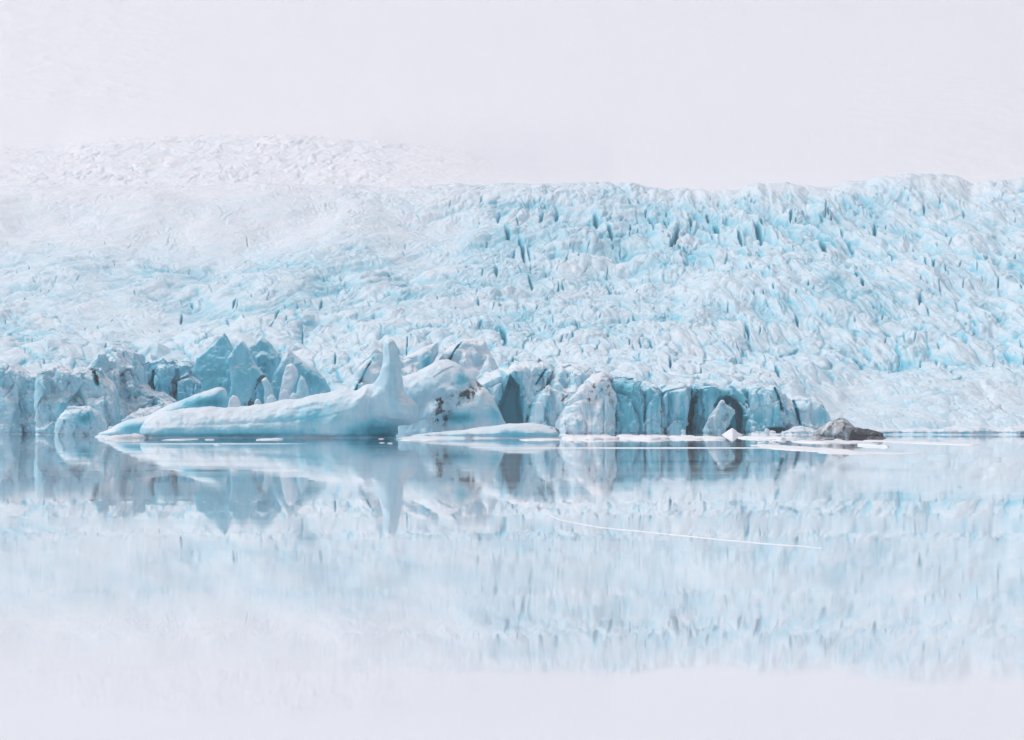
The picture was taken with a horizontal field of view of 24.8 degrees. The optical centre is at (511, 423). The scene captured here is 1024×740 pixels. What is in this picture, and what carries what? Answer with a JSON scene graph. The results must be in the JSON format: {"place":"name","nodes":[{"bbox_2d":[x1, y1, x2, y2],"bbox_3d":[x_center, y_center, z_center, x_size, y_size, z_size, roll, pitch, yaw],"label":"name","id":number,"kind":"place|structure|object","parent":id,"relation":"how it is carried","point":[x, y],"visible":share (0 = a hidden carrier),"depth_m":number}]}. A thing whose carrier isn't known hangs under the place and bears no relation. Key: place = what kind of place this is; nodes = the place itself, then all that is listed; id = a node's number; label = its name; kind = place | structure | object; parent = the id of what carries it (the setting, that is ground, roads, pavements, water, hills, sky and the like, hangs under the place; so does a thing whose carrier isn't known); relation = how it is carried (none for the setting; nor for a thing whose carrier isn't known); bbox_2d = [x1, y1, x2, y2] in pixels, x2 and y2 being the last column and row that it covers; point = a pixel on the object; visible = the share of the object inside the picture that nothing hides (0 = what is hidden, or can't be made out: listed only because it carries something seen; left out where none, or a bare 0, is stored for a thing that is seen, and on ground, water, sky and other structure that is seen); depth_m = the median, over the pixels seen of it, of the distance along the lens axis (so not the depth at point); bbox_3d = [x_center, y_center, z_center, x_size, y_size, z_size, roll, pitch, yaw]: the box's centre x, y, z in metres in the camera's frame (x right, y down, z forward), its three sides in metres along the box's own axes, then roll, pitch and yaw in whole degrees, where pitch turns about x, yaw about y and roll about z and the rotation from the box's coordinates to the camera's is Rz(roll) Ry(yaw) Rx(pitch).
{"place":"outdoors","nodes":[
{"label":"outdoors","id":0,"kind":"place"},
{"bbox_2d":[0,434,1023,723],"bbox_3d":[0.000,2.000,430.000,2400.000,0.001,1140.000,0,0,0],"label":"lagoon water","id":1,"kind":"structure","parent":0,"point":[192,578],"depth_m":29.84},
{"bbox_2d":[54,405,106,434],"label":"iceberg","id":2,"kind":"object","parent":1,"relation":"on","point":[80,420],"visible":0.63,"depth_m":391.83},
{"bbox_2d":[100,433,146,438],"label":"ice floe","id":3,"kind":"object","parent":1,"relation":"on","point":[133,435],"visible":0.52,"depth_m":312.32},
{"bbox_2d":[95,387,227,436],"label":"tilted iceberg","id":4,"kind":"object","parent":1,"relation":"on","point":[216,397],"visible":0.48,"depth_m":343.54},
{"bbox_2d":[148,443,293,443],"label":"ice sheet","id":5,"kind":"object","parent":1,"relation":"on","point":[221,443],"visible":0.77,"depth_m":230.95},
{"bbox_2d":[256,438,282,439],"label":"ice floe","id":6,"kind":"object","parent":1,"relation":"on","point":[270,439],"visible":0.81,"depth_m":286.29},
{"bbox_2d":[140,339,419,437],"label":"iceberg","id":7,"kind":"object","parent":1,"relation":"on","point":[383,405],"visible":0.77,"depth_m":324.14},
{"bbox_2d":[400,439,438,440],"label":"ice floe","id":8,"kind":"object","parent":1,"relation":"on","point":[419,439],"visible":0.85,"depth_m":276.76},
{"bbox_2d":[396,359,505,436],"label":"iceberg","id":9,"kind":"object","parent":1,"relation":"on","point":[446,395],"visible":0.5,"depth_m":337.45},
{"bbox_2d":[403,423,559,437],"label":"flat iceberg","id":10,"kind":"object","parent":1,"relation":"on","point":[522,430],"visible":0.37,"depth_m":316.06},
{"bbox_2d":[520,438,562,440],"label":"ice floe","id":11,"kind":"object","parent":1,"relation":"on","point":[543,439],"visible":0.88,"depth_m":277.59},
{"bbox_2d":[562,434,619,439],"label":"ice floe","id":12,"kind":"object","parent":1,"relation":"on","point":[592,437],"visible":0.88,"depth_m":298.31},
{"bbox_2d":[617,434,669,438],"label":"ice floe","id":13,"kind":"object","parent":1,"relation":"on","point":[623,436],"visible":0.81,"depth_m":303.82},
{"bbox_2d":[547,513,820,547],"bbox_3d":[2.334,1.999,44.563,1.089,0.022,15.312,0,0,-16],"label":"frazil line","id":14,"kind":"object","parent":1,"relation":"on","point":[687,535],"visible":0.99,"depth_m":41.26},
{"bbox_2d":[553,447,817,448],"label":"ice sheet","id":15,"kind":"object","parent":1,"relation":"on","point":[666,447],"visible":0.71,"depth_m":192.37},
{"bbox_2d":[668,435,725,438],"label":"ice floe","id":16,"kind":"object","parent":1,"relation":"on","point":[691,437],"visible":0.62,"depth_m":304.37},
{"bbox_2d":[703,400,734,434],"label":"iceberg","id":17,"kind":"structure","parent":1,"relation":"on","point":[720,418],"depth_m":420.35},
{"bbox_2d":[722,428,741,434],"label":"snow pyramid","id":18,"kind":"object","parent":1,"relation":"on","point":[731,431],"visible":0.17,"depth_m":407.03},
{"bbox_2d":[764,428,769,434],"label":"ice block","id":19,"kind":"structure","parent":1,"relation":"on","point":[766,431],"depth_m":413.51},
{"bbox_2d":[737,436,797,438],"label":"ice floe","id":20,"kind":"object","parent":1,"relation":"on","point":[765,437],"visible":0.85,"depth_m":301.89},
{"bbox_2d":[748,426,816,434],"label":"low iceberg","id":21,"kind":"structure","parent":1,"relation":"on","point":[799,430],"depth_m":417.25},
{"bbox_2d":[751,444,862,452],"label":"ice floe","id":22,"kind":"object","parent":1,"relation":"on","point":[796,448],"visible":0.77,"depth_m":178.02},
{"bbox_2d":[792,440,873,442],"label":"ice floe","id":23,"kind":"object","parent":1,"relation":"on","point":[829,441],"visible":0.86,"depth_m":242.93},
{"bbox_2d":[811,418,884,437],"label":"dirty iceberg","id":24,"kind":"object","parent":1,"relation":"on","point":[840,428],"visible":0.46,"depth_m":315.26},
{"bbox_2d":[820,452,919,454],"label":"ice sheet","id":25,"kind":"object","parent":1,"relation":"on","point":[881,453],"visible":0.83,"depth_m":153.90},
{"bbox_2d":[857,443,888,446],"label":"ice floe","id":26,"kind":"object","parent":1,"relation":"on","point":[871,444],"visible":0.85,"depth_m":205.77},
{"bbox_2d":[864,440,977,444],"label":"ice floe","id":27,"kind":"object","parent":1,"relation":"on","point":[946,443],"visible":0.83,"depth_m":236.90},
{"bbox_2d":[870,425,1023,434],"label":"ice shelf","id":28,"kind":"object","parent":1,"relation":"in","point":[979,430],"visible":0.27,"depth_m":415.69},
{"bbox_2d":[0,173,1023,428],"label":"glacier","id":29,"kind":"object","parent":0,"point":[896,301],"visible":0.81,"depth_m":705.20},
{"bbox_2d":[0,363,36,433],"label":"serac","id":30,"kind":"object","parent":29,"relation":"on","point":[17,392],"visible":0.52,"depth_m":437.25},
{"bbox_2d":[34,364,128,434],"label":"serac","id":31,"kind":"object","parent":29,"relation":"on","point":[60,389],"visible":0.61,"depth_m":422.33},
{"bbox_2d":[85,346,177,417],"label":"serac","id":32,"kind":"object","parent":29,"relation":"on","point":[124,370],"visible":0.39,"depth_m":442.61},
{"bbox_2d":[145,356,201,400],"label":"serac","id":33,"kind":"object","parent":29,"relation":"on","point":[177,380],"visible":0.22,"depth_m":468.05},
{"bbox_2d":[192,333,232,406],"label":"serac","id":34,"kind":"object","parent":29,"relation":"on","point":[211,369],"visible":0.41,"depth_m":452.07},
{"bbox_2d":[228,395,240,406],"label":"ice block","id":35,"kind":"structure","parent":29,"relation":"on","point":[234,400],"depth_m":434.84},
{"bbox_2d":[227,341,264,405],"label":"serac","id":36,"kind":"object","parent":29,"relation":"on","point":[247,375],"visible":0.82,"depth_m":446.67},
{"bbox_2d":[254,399,261,404],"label":"ice block","id":37,"kind":"structure","parent":29,"relation":"on","point":[257,401],"depth_m":435.36},
{"bbox_2d":[248,337,280,403],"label":"serac","id":38,"kind":"object","parent":29,"relation":"on","point":[265,355],"visible":0.38,"depth_m":466.04},
{"bbox_2d":[261,377,273,403],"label":"serac","id":39,"kind":"object","parent":29,"relation":"on","point":[268,391],"visible":0.62,"depth_m":441.78},
{"bbox_2d":[266,394,276,402],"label":"ice block","id":40,"kind":"structure","parent":29,"relation":"on","point":[271,398],"depth_m":432.92},
{"bbox_2d":[280,389,289,399],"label":"ice block","id":41,"kind":"structure","parent":29,"relation":"on","point":[284,394],"depth_m":434.89},
{"bbox_2d":[278,363,297,400],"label":"serac","id":42,"kind":"object","parent":29,"relation":"on","point":[289,378],"visible":0.59,"depth_m":442.68},
{"bbox_2d":[290,393,298,398],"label":"ice block","id":43,"kind":"structure","parent":29,"relation":"on","point":[293,395],"depth_m":433.05},
{"bbox_2d":[271,348,330,400],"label":"serac","id":44,"kind":"object","parent":29,"relation":"on","point":[316,382],"visible":0.48,"depth_m":450.13},
{"bbox_2d":[296,376,308,397],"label":"serac","id":45,"kind":"object","parent":29,"relation":"on","point":[302,391],"visible":0.52,"depth_m":438.62},
{"bbox_2d":[350,342,438,389],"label":"serac","id":46,"kind":"object","parent":29,"relation":"on","point":[368,370],"visible":0.4,"depth_m":435.02},
{"bbox_2d":[436,338,498,377],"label":"serac","id":47,"kind":"object","parent":29,"relation":"on","point":[474,358],"visible":0.28,"depth_m":443.59},
{"bbox_2d":[476,357,555,423],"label":"ice cliff","id":48,"kind":"structure","parent":29,"relation":"on","point":[512,388],"depth_m":427.47},
{"bbox_2d":[524,363,595,426],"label":"ice cliff","id":49,"kind":"structure","parent":29,"relation":"on","point":[552,397],"depth_m":424.21},
{"bbox_2d":[555,371,617,434],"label":"ice cliff","id":50,"kind":"structure","parent":29,"relation":"on","point":[590,405],"depth_m":419.98},
{"bbox_2d":[611,376,644,434],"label":"ice cliff","id":51,"kind":"structure","parent":29,"relation":"on","point":[630,417],"depth_m":421.95},
{"bbox_2d":[640,380,668,434],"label":"ice cliff","id":52,"kind":"structure","parent":29,"relation":"on","point":[656,422],"depth_m":422.58},
{"bbox_2d":[657,382,691,434],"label":"ice cliff","id":53,"kind":"structure","parent":29,"relation":"on","point":[676,398],"depth_m":423.73},
{"bbox_2d":[686,382,749,433],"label":"ice cliff","id":54,"kind":"structure","parent":29,"relation":"on","point":[706,398],"depth_m":428.02},
{"bbox_2d":[741,383,786,433],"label":"ice cliff","id":55,"kind":"structure","parent":29,"relation":"on","point":[766,403],"depth_m":424.14},
{"bbox_2d":[782,396,830,430],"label":"ice cliff","id":56,"kind":"structure","parent":29,"relation":"on","point":[811,412],"depth_m":426.57},
{"bbox_2d":[0,0,1023,190],"bbox_3d":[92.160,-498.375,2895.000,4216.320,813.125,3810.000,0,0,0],"label":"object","id":57,"kind":"structure","parent":0,"point":[710,95],"depth_m":3593.38},
{"bbox_3d":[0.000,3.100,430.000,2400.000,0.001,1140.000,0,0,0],"label":"lagoon bed","id":58,"kind":"object","parent":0,"visible":0},
{"bbox_2d":[121,401,172,421],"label":"serac","id":59,"kind":"object","parent":58,"relation":"on","point":[142,412],"visible":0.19,"depth_m":414.79}
]}

